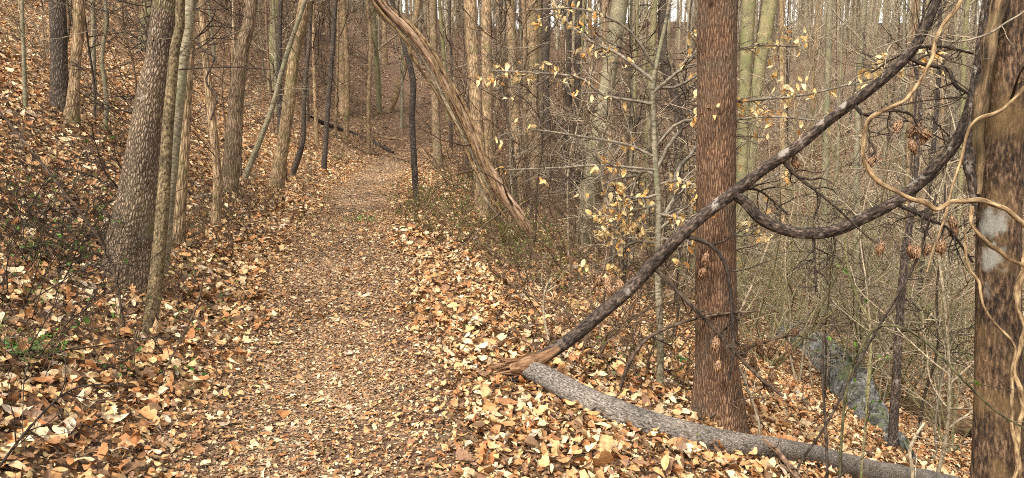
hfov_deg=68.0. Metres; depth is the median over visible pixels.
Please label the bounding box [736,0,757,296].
bare tree
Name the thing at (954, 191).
bare tree
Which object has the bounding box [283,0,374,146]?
bare tree
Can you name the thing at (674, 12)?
sky
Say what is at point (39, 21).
understory bush
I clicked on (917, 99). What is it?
understory bush
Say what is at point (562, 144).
understory bush
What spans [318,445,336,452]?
stick
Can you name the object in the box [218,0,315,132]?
bare tree
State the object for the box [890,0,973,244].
bare tree
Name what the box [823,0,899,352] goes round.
bare tree
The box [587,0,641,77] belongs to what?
bare tree
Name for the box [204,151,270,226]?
seedling
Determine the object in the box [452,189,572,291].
bramble
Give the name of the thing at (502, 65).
bare tree
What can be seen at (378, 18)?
bare tree
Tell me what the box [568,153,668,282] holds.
understory bush
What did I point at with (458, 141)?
understory bush
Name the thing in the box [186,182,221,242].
seedling
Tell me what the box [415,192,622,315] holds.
bramble
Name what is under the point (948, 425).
bare sapling
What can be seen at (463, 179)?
shrub
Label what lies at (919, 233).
understory bush
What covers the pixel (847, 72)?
bare tree
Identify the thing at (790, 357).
bare sapling
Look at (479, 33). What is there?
understory bush
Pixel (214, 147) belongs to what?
bare tree
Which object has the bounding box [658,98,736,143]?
understory bush
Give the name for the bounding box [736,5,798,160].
bare tree
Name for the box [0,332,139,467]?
fallen branch
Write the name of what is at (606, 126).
bare sapling
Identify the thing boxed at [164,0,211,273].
bare tree
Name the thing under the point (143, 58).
bare sapling
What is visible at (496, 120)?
bare sapling
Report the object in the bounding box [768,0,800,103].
bare tree
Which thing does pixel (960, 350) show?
understory bush
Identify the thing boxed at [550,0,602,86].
bare tree
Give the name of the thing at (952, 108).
bare tree
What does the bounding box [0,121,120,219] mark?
brush
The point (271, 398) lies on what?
stick
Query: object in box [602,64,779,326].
bare sapling
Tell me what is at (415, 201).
shrub
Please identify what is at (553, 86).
understory bush
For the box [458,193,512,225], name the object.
shrub
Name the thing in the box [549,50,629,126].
understory bush
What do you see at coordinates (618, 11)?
bare tree
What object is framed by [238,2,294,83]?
bare tree
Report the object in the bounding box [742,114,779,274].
bare tree
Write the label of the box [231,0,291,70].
bare tree
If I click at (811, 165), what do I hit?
bare tree
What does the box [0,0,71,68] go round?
understory bush
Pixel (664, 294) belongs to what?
bramble
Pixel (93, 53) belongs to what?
bare tree
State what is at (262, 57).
bare tree
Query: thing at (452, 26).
bare tree
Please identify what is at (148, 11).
bare tree
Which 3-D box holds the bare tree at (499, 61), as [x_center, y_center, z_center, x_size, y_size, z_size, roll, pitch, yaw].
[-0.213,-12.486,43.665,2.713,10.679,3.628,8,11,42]
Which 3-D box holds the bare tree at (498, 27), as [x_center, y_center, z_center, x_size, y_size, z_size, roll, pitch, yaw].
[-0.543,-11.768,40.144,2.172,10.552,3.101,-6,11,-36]
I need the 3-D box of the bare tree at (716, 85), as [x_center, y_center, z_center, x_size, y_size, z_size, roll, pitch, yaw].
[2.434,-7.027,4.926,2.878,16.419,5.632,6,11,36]
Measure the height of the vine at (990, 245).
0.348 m
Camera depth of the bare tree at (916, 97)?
21.58 m
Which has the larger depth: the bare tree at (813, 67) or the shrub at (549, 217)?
the bare tree at (813, 67)
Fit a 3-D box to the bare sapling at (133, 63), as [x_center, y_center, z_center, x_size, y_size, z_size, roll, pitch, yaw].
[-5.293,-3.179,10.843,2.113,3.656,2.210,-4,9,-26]
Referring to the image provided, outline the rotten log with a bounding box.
[899,398,971,437]
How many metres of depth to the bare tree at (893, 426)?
7.62 m
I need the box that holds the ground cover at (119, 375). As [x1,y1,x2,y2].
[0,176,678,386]
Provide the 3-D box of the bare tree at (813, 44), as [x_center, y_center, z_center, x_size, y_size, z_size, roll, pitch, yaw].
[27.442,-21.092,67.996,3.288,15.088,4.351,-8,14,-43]
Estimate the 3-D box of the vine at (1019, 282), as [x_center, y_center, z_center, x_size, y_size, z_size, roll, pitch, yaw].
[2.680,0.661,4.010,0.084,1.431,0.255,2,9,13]
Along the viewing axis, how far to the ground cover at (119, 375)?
5.01 m
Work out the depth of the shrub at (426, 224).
11.16 m
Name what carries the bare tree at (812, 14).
on the ground at (402, 148)
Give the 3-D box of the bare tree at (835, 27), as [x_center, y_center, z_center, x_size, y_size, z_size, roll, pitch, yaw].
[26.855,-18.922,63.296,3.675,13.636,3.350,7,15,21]
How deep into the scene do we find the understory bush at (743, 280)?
16.88 m
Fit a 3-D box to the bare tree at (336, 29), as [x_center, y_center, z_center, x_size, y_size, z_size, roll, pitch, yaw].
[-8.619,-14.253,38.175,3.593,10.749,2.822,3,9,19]
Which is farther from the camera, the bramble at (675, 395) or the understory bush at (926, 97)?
the understory bush at (926, 97)
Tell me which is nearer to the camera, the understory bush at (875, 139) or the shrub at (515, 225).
the shrub at (515, 225)
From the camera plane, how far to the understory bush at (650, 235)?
15.99 m
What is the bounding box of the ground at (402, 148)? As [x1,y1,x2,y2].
[0,0,1023,477]
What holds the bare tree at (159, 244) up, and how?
on the ground at (402, 148)
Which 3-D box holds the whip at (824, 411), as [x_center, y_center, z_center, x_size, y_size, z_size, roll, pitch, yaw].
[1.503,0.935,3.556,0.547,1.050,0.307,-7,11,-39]
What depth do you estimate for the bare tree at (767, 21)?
31.20 m
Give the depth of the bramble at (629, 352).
5.04 m
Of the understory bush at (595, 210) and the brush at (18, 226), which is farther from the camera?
the understory bush at (595, 210)
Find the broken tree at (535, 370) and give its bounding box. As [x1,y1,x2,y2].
[487,0,993,477]
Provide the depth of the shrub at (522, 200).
11.12 m
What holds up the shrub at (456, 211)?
on the ground at (402, 148)
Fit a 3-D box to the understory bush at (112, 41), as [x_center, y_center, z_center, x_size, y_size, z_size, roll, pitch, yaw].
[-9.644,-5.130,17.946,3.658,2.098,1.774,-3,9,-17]
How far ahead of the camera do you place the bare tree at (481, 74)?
26.04 m
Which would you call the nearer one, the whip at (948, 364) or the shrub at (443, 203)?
the whip at (948, 364)
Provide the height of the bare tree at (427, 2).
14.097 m
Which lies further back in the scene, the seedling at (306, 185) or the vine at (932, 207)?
the seedling at (306, 185)
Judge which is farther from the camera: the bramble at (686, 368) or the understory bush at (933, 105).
the understory bush at (933, 105)
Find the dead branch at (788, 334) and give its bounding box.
[738,316,816,369]
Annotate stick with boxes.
[241,444,284,450]
[258,381,315,404]
[291,438,308,452]
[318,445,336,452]
[392,385,404,397]
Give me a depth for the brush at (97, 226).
7.00 m
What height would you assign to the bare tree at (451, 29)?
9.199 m
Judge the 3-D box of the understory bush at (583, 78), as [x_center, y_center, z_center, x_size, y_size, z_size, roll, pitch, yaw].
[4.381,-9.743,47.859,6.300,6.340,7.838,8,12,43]
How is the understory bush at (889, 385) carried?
on the ground at (402, 148)
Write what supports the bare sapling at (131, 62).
on the ground at (402, 148)
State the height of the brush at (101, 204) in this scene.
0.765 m
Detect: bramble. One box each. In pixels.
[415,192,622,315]
[433,234,757,392]
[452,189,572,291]
[463,247,694,341]
[465,190,755,359]
[477,196,683,380]
[494,231,591,293]
[504,259,672,365]
[536,227,605,297]
[562,230,694,301]
[573,237,694,367]
[574,225,640,270]
[579,242,664,291]
[590,278,813,438]
[595,246,694,393]
[625,266,694,343]
[636,324,754,390]
[639,281,694,311]
[664,299,779,361]
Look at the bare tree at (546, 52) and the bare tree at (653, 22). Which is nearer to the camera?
the bare tree at (653, 22)
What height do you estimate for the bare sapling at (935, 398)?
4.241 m
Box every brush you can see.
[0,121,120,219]
[0,122,126,192]
[0,122,130,249]
[0,123,95,194]
[0,136,115,271]
[0,145,185,217]
[0,149,151,308]
[0,158,174,278]
[0,170,194,283]
[0,179,42,240]
[0,191,213,454]
[0,212,117,319]
[7,162,120,237]
[22,202,180,263]
[34,154,212,235]
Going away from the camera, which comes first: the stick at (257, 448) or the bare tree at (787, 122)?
the stick at (257, 448)
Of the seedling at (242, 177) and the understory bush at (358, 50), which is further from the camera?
the understory bush at (358, 50)
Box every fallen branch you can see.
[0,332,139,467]
[21,179,86,226]
[51,293,102,306]
[187,181,226,200]
[194,177,229,199]
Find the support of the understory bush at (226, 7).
on the ground at (402, 148)
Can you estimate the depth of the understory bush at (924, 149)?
36.42 m
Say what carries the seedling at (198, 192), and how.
on the ground at (402, 148)
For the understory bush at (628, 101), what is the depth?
46.30 m
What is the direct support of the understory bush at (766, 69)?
on the ground at (402, 148)
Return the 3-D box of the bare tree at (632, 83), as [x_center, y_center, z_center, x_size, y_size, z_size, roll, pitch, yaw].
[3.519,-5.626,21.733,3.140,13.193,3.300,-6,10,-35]
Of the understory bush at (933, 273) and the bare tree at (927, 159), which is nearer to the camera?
the understory bush at (933, 273)
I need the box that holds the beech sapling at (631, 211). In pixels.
[475,0,958,390]
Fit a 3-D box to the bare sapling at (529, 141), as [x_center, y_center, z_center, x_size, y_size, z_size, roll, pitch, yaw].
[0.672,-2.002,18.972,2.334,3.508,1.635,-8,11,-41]
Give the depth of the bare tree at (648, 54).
46.49 m
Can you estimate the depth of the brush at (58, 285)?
4.34 m
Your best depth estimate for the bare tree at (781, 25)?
23.52 m
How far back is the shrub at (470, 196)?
13.49 m
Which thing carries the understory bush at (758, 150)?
on the ground at (402, 148)
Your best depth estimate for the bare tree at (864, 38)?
62.20 m
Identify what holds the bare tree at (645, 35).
on the ground at (402, 148)
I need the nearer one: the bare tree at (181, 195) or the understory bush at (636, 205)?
the bare tree at (181, 195)
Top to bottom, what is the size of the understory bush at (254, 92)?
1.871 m
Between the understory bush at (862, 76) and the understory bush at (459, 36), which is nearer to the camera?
the understory bush at (862, 76)
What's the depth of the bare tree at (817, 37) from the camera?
48.42 m
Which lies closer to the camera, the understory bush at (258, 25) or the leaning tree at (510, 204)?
the leaning tree at (510, 204)
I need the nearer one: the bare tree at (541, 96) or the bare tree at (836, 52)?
the bare tree at (541, 96)
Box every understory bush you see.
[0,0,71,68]
[0,0,140,66]
[0,1,72,56]
[2,0,72,57]
[2,2,90,38]
[25,4,145,65]
[26,0,141,41]
[192,70,227,132]
[197,0,269,31]
[206,0,241,13]
[211,0,298,54]
[220,58,276,115]
[236,0,377,87]
[259,0,328,35]
[284,0,370,36]
[284,1,392,56]
[316,0,410,61]
[316,4,358,31]
[326,6,408,45]
[349,0,376,24]
[378,87,500,158]
[380,109,505,185]
[408,0,462,41]
[414,8,461,63]
[427,40,481,83]
[436,132,588,220]
[437,15,464,47]
[441,88,498,170]
[442,56,591,227]
[448,44,519,85]
[453,44,519,102]
[454,12,503,57]
[473,81,557,212]
[492,53,562,111]
[493,103,573,203]
[493,128,570,205]
[493,135,691,265]
[495,18,563,70]
[499,58,628,163]
[540,97,625,185]
[546,75,695,185]
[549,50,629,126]
[550,39,647,112]
[551,74,682,154]
[553,114,923,368]
[554,163,648,234]
[556,65,659,126]
[557,116,671,269]
[566,135,636,199]
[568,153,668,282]
[586,40,677,96]
[597,61,647,95]
[597,134,783,297]
[602,157,688,255]
[612,139,695,300]
[615,66,683,141]
[615,71,693,136]
[618,36,657,83]
[636,153,818,292]
[639,39,696,100]
[639,91,906,365]
[640,153,888,282]
[641,30,696,99]
[642,48,695,102]
[643,23,767,105]
[658,60,696,136]
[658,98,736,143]
[662,146,969,345]
[665,126,878,329]
[671,224,1023,398]
[682,193,813,296]
[685,182,783,315]
[686,123,890,342]
[696,23,805,95]
[736,57,836,175]
[736,140,897,326]
[736,162,974,351]
[737,32,793,95]
[738,37,820,94]
[738,167,974,400]
[739,178,973,329]
[749,155,917,279]
[752,50,899,159]
[760,58,843,147]
[762,204,946,360]
[764,20,875,121]
[779,191,975,450]
[786,180,849,251]
[791,78,848,136]
[794,213,974,405]
[798,81,975,260]
[802,81,964,218]
[804,135,1023,358]
[808,55,850,104]
[811,50,855,100]
[833,144,1023,380]
[833,234,958,339]
[835,147,972,273]
[837,76,907,155]
[837,192,968,266]
[839,117,949,233]
[842,136,1023,335]
[844,46,898,96]
[844,174,967,236]
[845,48,967,124]
[860,192,974,329]
[869,45,974,147]
[879,110,952,170]
[884,76,929,117]
[887,31,973,153]
[897,115,958,179]
[907,66,966,115]
[915,285,974,380]
[919,122,969,197]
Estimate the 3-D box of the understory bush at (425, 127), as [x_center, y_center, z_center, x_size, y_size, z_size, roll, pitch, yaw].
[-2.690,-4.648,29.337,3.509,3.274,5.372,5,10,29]
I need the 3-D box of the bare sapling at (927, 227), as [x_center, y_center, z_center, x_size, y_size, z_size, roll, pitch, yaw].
[2.087,0.562,4.419,0.925,1.801,0.430,-1,9,-10]
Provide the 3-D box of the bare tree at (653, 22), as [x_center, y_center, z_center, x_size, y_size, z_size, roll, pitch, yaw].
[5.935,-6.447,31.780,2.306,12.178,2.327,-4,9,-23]
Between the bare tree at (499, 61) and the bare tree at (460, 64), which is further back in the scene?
the bare tree at (499, 61)
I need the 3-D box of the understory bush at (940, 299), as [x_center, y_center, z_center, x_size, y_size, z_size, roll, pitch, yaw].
[7.437,0.412,17.489,7.395,4.625,4.183,8,12,42]
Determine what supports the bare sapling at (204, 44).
on the ground at (402, 148)
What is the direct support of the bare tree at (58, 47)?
on the ground at (402, 148)
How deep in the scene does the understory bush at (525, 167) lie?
24.91 m
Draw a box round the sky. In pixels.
[402,0,981,29]
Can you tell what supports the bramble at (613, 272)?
on the ground at (402, 148)
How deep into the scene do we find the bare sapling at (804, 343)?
13.51 m
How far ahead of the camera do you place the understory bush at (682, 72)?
55.10 m
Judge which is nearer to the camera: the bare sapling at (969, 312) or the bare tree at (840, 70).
the bare sapling at (969, 312)
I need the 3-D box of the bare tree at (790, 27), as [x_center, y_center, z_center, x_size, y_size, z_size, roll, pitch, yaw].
[7.214,-1.331,18.417,3.945,7.611,2.858,-3,10,-12]
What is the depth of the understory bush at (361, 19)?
65.68 m
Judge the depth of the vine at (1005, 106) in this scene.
3.98 m
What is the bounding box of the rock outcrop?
[774,325,919,465]
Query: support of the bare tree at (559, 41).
on the ground at (402, 148)
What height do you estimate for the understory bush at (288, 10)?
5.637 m
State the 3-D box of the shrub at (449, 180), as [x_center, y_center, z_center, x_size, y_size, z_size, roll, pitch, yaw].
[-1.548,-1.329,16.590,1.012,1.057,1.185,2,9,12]
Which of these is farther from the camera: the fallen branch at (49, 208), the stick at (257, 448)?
the fallen branch at (49, 208)
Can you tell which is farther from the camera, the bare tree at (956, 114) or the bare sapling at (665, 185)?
the bare tree at (956, 114)
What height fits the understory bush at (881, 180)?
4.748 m
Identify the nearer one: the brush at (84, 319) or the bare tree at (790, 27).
the brush at (84, 319)
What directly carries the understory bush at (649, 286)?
on the ground at (402, 148)
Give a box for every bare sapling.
[12,0,149,119]
[52,0,278,161]
[59,0,249,206]
[66,0,116,39]
[66,0,147,44]
[66,0,239,189]
[80,0,201,122]
[80,0,207,113]
[133,0,296,132]
[193,28,285,176]
[413,0,598,237]
[433,0,619,261]
[465,0,588,239]
[467,24,574,222]
[488,89,574,223]
[512,34,637,256]
[532,27,616,235]
[538,102,609,247]
[541,31,694,297]
[545,107,613,250]
[549,16,757,282]
[551,12,682,302]
[556,115,646,268]
[561,26,681,263]
[561,112,639,267]
[576,57,757,311]
[577,8,696,281]
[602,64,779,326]
[609,126,745,282]
[613,80,801,313]
[635,71,833,313]
[690,153,866,380]
[737,109,932,381]
[749,187,886,387]
[759,217,908,388]
[770,182,875,387]
[785,216,896,368]
[789,121,973,382]
[811,183,961,377]
[831,239,962,407]
[837,52,1023,472]
[840,243,972,396]
[849,98,1023,440]
[859,223,1023,453]
[865,186,974,405]
[875,213,975,428]
[900,197,974,394]
[930,241,1022,379]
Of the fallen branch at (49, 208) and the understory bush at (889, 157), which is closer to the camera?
the fallen branch at (49, 208)
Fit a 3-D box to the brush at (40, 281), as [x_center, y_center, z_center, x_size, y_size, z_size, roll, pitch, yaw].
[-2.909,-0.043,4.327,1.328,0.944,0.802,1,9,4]
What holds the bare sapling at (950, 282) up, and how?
on the ground at (402, 148)
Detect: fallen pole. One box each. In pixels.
[310,116,393,152]
[356,128,403,140]
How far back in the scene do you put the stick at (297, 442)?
3.90 m
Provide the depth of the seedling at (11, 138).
7.47 m
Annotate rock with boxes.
[913,446,965,462]
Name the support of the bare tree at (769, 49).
on the ground at (402, 148)
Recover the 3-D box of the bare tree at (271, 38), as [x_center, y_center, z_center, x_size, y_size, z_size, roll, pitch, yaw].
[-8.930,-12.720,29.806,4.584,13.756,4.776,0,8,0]
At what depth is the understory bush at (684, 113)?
44.17 m
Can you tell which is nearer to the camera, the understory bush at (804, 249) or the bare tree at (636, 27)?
the understory bush at (804, 249)
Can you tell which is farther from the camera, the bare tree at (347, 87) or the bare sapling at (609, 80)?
the bare tree at (347, 87)
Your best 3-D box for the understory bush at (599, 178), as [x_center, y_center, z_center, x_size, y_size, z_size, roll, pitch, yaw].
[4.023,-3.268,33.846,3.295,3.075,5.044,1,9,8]
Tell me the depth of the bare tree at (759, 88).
29.47 m
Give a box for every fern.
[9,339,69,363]
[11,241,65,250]
[675,355,693,361]
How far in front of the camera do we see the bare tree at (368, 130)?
29.52 m
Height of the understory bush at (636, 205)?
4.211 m
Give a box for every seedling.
[0,106,43,157]
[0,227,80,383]
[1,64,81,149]
[50,219,199,378]
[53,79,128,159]
[107,97,126,143]
[134,216,220,303]
[174,173,231,253]
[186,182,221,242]
[187,166,224,215]
[190,115,223,159]
[196,168,265,234]
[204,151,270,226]
[208,139,266,207]
[209,186,288,249]
[232,153,289,213]
[248,164,293,190]
[258,161,291,205]
[293,154,321,192]
[303,144,336,174]
[371,116,379,138]
[381,123,398,136]
[386,113,408,134]
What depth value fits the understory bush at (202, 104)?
16.10 m
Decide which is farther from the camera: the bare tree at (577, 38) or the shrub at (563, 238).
the bare tree at (577, 38)
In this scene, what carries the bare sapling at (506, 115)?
on the ground at (402, 148)
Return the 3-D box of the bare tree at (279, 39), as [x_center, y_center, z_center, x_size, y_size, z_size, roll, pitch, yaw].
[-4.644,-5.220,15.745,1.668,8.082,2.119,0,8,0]
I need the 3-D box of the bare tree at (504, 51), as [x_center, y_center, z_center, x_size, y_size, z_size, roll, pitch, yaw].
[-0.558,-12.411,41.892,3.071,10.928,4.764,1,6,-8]
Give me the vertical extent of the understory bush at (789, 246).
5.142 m
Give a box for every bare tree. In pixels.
[0,0,139,109]
[31,22,195,248]
[45,0,134,110]
[48,0,68,114]
[63,0,85,128]
[66,0,202,129]
[101,0,283,295]
[110,0,209,336]
[139,0,150,51]
[144,0,222,229]
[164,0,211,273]
[194,0,295,195]
[195,0,295,73]
[196,0,228,62]
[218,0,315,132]
[218,0,339,180]
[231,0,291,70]
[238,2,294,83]
[248,1,352,175]
[252,0,283,80]
[253,0,287,181]
[253,0,355,111]
[253,0,364,121]
[266,0,292,89]
[269,0,327,189]
[269,0,363,137]
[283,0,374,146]
[287,0,355,170]
[291,0,296,29]
[320,0,324,28]
[320,0,364,44]
[322,0,358,142]
[329,3,372,114]
[350,0,428,113]
[351,7,406,82]
[355,0,439,128]
[359,0,441,204]
[362,0,382,154]
[382,0,388,64]
[387,0,422,112]
[388,0,413,49]
[404,0,423,55]
[405,0,426,33]
[405,0,445,78]
[411,0,437,65]
[411,0,507,120]
[412,0,464,73]
[414,0,452,147]
[417,0,504,105]
[420,0,443,171]
[421,0,522,175]
[424,0,489,217]
[437,2,465,68]
[439,1,506,173]
[445,0,464,68]
[449,0,551,152]
[453,0,465,81]
[476,0,568,204]
[479,0,522,100]
[479,2,506,134]
[479,2,519,114]
[481,0,518,165]
[492,0,521,111]
[492,5,522,92]
[493,0,508,107]
[493,3,521,108]
[499,1,550,100]
[507,0,536,195]
[515,0,561,169]
[517,0,549,202]
[543,0,551,139]
[545,0,588,153]
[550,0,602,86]
[550,2,574,80]
[551,0,609,96]
[552,4,587,55]
[555,0,602,108]
[557,0,589,164]
[574,0,594,157]
[575,0,628,244]
[583,0,696,265]
[585,4,601,92]
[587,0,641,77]
[596,0,619,240]
[600,1,680,46]
[601,0,674,228]
[615,0,648,111]
[623,0,650,77]
[625,21,690,229]
[626,1,696,99]
[628,19,686,61]
[640,0,672,228]
[643,34,688,179]
[648,5,680,59]
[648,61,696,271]
[650,0,693,227]
[659,0,696,112]
[669,0,696,79]
[686,5,696,64]
[690,0,749,433]
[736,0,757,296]
[736,0,821,219]
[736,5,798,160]
[736,21,890,318]
[736,64,779,242]
[737,0,741,57]
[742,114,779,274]
[746,0,777,232]
[751,0,778,85]
[755,16,785,90]
[756,0,787,299]
[756,4,806,133]
[762,0,824,191]
[763,70,853,301]
[766,0,810,79]
[767,5,798,91]
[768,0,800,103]
[772,4,813,136]
[774,0,899,315]
[784,0,809,48]
[785,0,839,83]
[786,0,974,407]
[788,0,861,154]
[790,2,825,100]
[794,0,825,84]
[801,0,833,92]
[802,0,833,105]
[804,0,853,314]
[810,0,854,108]
[810,83,902,266]
[812,0,856,62]
[822,1,892,133]
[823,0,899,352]
[831,15,872,135]
[837,0,894,84]
[838,69,929,273]
[842,0,856,78]
[842,0,956,302]
[843,0,968,450]
[844,15,879,81]
[847,0,958,247]
[850,0,908,239]
[852,7,873,62]
[855,7,906,98]
[857,0,977,330]
[863,0,922,118]
[864,0,1023,477]
[866,0,918,83]
[867,1,911,61]
[872,0,906,71]
[873,1,902,97]
[877,1,970,217]
[878,0,931,108]
[880,0,920,113]
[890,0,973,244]
[896,0,969,143]
[896,1,935,104]
[910,0,969,167]
[916,10,975,279]
[917,15,968,125]
[921,4,976,116]
[925,0,959,187]
[925,0,976,410]
[928,2,979,232]
[928,42,1023,326]
[933,2,978,107]
[942,3,977,42]
[958,0,980,57]
[967,1,978,82]
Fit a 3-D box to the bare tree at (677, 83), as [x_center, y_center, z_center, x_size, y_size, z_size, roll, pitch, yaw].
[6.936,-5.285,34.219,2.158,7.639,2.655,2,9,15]
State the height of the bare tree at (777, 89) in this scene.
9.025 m
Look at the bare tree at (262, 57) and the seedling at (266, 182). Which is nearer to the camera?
the seedling at (266, 182)
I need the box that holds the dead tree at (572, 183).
[556,134,588,198]
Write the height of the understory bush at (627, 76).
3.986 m
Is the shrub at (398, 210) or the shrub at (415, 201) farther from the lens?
the shrub at (415, 201)
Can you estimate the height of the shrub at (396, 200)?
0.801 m
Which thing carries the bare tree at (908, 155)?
on the ground at (402, 148)
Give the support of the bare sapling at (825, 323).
on the ground at (402, 148)
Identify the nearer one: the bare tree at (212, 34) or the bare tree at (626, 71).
the bare tree at (212, 34)
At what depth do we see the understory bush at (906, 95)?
44.00 m
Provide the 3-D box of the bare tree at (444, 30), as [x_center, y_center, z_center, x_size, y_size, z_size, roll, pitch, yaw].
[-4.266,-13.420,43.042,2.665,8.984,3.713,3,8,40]
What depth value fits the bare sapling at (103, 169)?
7.37 m
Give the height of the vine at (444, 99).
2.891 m
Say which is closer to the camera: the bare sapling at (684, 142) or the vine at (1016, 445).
the vine at (1016, 445)
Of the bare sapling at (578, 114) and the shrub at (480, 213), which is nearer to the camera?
the shrub at (480, 213)
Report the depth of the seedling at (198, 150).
13.40 m
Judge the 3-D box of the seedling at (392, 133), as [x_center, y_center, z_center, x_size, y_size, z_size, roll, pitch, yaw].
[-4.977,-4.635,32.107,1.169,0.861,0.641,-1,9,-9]
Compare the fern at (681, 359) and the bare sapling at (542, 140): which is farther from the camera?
the bare sapling at (542, 140)
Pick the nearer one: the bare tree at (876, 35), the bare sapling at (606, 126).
the bare sapling at (606, 126)
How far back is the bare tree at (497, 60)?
34.26 m
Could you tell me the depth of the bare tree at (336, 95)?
27.83 m
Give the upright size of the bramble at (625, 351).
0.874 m
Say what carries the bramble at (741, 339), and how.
on the ground at (402, 148)
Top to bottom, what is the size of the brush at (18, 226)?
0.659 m
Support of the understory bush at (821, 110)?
on the ground at (402, 148)
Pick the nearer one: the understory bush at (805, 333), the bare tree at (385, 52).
the understory bush at (805, 333)
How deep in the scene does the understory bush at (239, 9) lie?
33.44 m
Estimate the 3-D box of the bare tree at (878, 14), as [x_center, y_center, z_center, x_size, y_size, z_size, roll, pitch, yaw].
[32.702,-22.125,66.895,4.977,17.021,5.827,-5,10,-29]
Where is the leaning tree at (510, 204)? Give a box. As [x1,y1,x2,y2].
[365,0,533,263]
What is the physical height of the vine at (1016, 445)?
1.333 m
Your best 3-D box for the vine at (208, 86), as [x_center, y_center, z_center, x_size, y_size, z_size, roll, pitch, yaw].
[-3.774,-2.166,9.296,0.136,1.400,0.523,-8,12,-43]
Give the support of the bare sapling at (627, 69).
on the ground at (402, 148)
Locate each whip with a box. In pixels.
[0,111,125,326]
[149,268,242,374]
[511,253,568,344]
[703,243,774,434]
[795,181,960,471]
[795,318,885,477]
[825,324,1023,477]
[835,233,892,477]
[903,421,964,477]
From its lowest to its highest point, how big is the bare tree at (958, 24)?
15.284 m
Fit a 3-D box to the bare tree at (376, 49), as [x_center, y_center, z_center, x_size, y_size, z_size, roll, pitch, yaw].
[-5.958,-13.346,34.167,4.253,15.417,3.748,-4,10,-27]
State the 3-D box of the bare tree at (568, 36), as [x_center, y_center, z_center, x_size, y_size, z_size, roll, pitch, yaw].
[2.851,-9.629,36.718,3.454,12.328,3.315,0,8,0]
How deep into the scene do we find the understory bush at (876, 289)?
18.66 m
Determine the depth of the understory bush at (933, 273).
20.44 m
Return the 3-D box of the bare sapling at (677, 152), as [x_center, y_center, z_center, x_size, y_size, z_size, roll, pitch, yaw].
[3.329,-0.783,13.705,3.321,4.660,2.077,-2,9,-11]
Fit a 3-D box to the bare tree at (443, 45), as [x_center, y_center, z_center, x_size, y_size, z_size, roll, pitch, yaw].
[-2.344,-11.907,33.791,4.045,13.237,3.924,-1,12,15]
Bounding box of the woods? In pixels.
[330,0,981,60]
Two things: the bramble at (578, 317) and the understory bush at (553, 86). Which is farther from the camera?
the understory bush at (553, 86)
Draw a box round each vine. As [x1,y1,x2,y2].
[195,29,217,119]
[369,0,521,234]
[370,0,492,194]
[371,0,523,239]
[374,0,498,192]
[384,0,471,147]
[390,5,494,193]
[860,0,1023,227]
[875,10,1023,77]
[926,85,1023,271]
[962,0,990,213]
[963,228,1018,477]
[969,206,1023,267]
[971,0,1008,194]
[1013,250,1023,477]
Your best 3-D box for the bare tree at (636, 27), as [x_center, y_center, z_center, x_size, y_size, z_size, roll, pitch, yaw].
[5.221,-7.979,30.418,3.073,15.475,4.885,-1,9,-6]
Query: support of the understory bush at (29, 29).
on the ground at (402, 148)
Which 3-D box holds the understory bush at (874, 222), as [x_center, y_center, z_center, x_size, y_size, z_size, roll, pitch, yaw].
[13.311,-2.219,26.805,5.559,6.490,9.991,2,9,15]
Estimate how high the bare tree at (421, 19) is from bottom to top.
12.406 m
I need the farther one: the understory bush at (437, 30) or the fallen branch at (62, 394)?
the understory bush at (437, 30)
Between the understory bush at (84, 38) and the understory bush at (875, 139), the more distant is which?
the understory bush at (875, 139)
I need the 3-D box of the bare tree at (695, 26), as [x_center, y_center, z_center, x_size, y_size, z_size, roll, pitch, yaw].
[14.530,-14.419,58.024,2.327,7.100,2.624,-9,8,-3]
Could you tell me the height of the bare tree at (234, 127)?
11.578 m
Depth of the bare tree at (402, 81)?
33.47 m
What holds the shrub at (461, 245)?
on the ground at (402, 148)
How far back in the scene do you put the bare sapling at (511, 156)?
11.89 m
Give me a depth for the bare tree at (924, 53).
55.01 m
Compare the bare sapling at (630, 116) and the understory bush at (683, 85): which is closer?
the bare sapling at (630, 116)
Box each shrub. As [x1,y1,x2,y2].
[371,177,449,231]
[383,173,443,213]
[393,156,461,207]
[394,158,491,230]
[395,186,482,234]
[404,192,478,244]
[411,155,467,196]
[414,167,479,213]
[418,183,468,215]
[433,162,473,195]
[438,208,508,253]
[447,195,515,244]
[457,203,563,266]
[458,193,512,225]
[459,162,532,243]
[480,205,535,258]
[485,214,554,272]
[498,215,551,258]
[501,225,594,299]
[511,194,557,242]
[537,201,560,226]
[538,206,604,274]
[547,225,578,251]
[561,238,614,263]
[563,217,595,242]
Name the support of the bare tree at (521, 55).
on the ground at (402, 148)
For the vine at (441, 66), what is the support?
attached to the leaning tree at (510, 204)
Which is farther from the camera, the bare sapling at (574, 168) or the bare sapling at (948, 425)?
the bare sapling at (574, 168)
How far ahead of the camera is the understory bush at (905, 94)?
49.13 m
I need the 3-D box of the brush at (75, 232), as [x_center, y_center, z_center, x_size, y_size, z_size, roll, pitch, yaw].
[-3.392,-0.040,6.001,1.012,0.628,1.208,5,10,29]

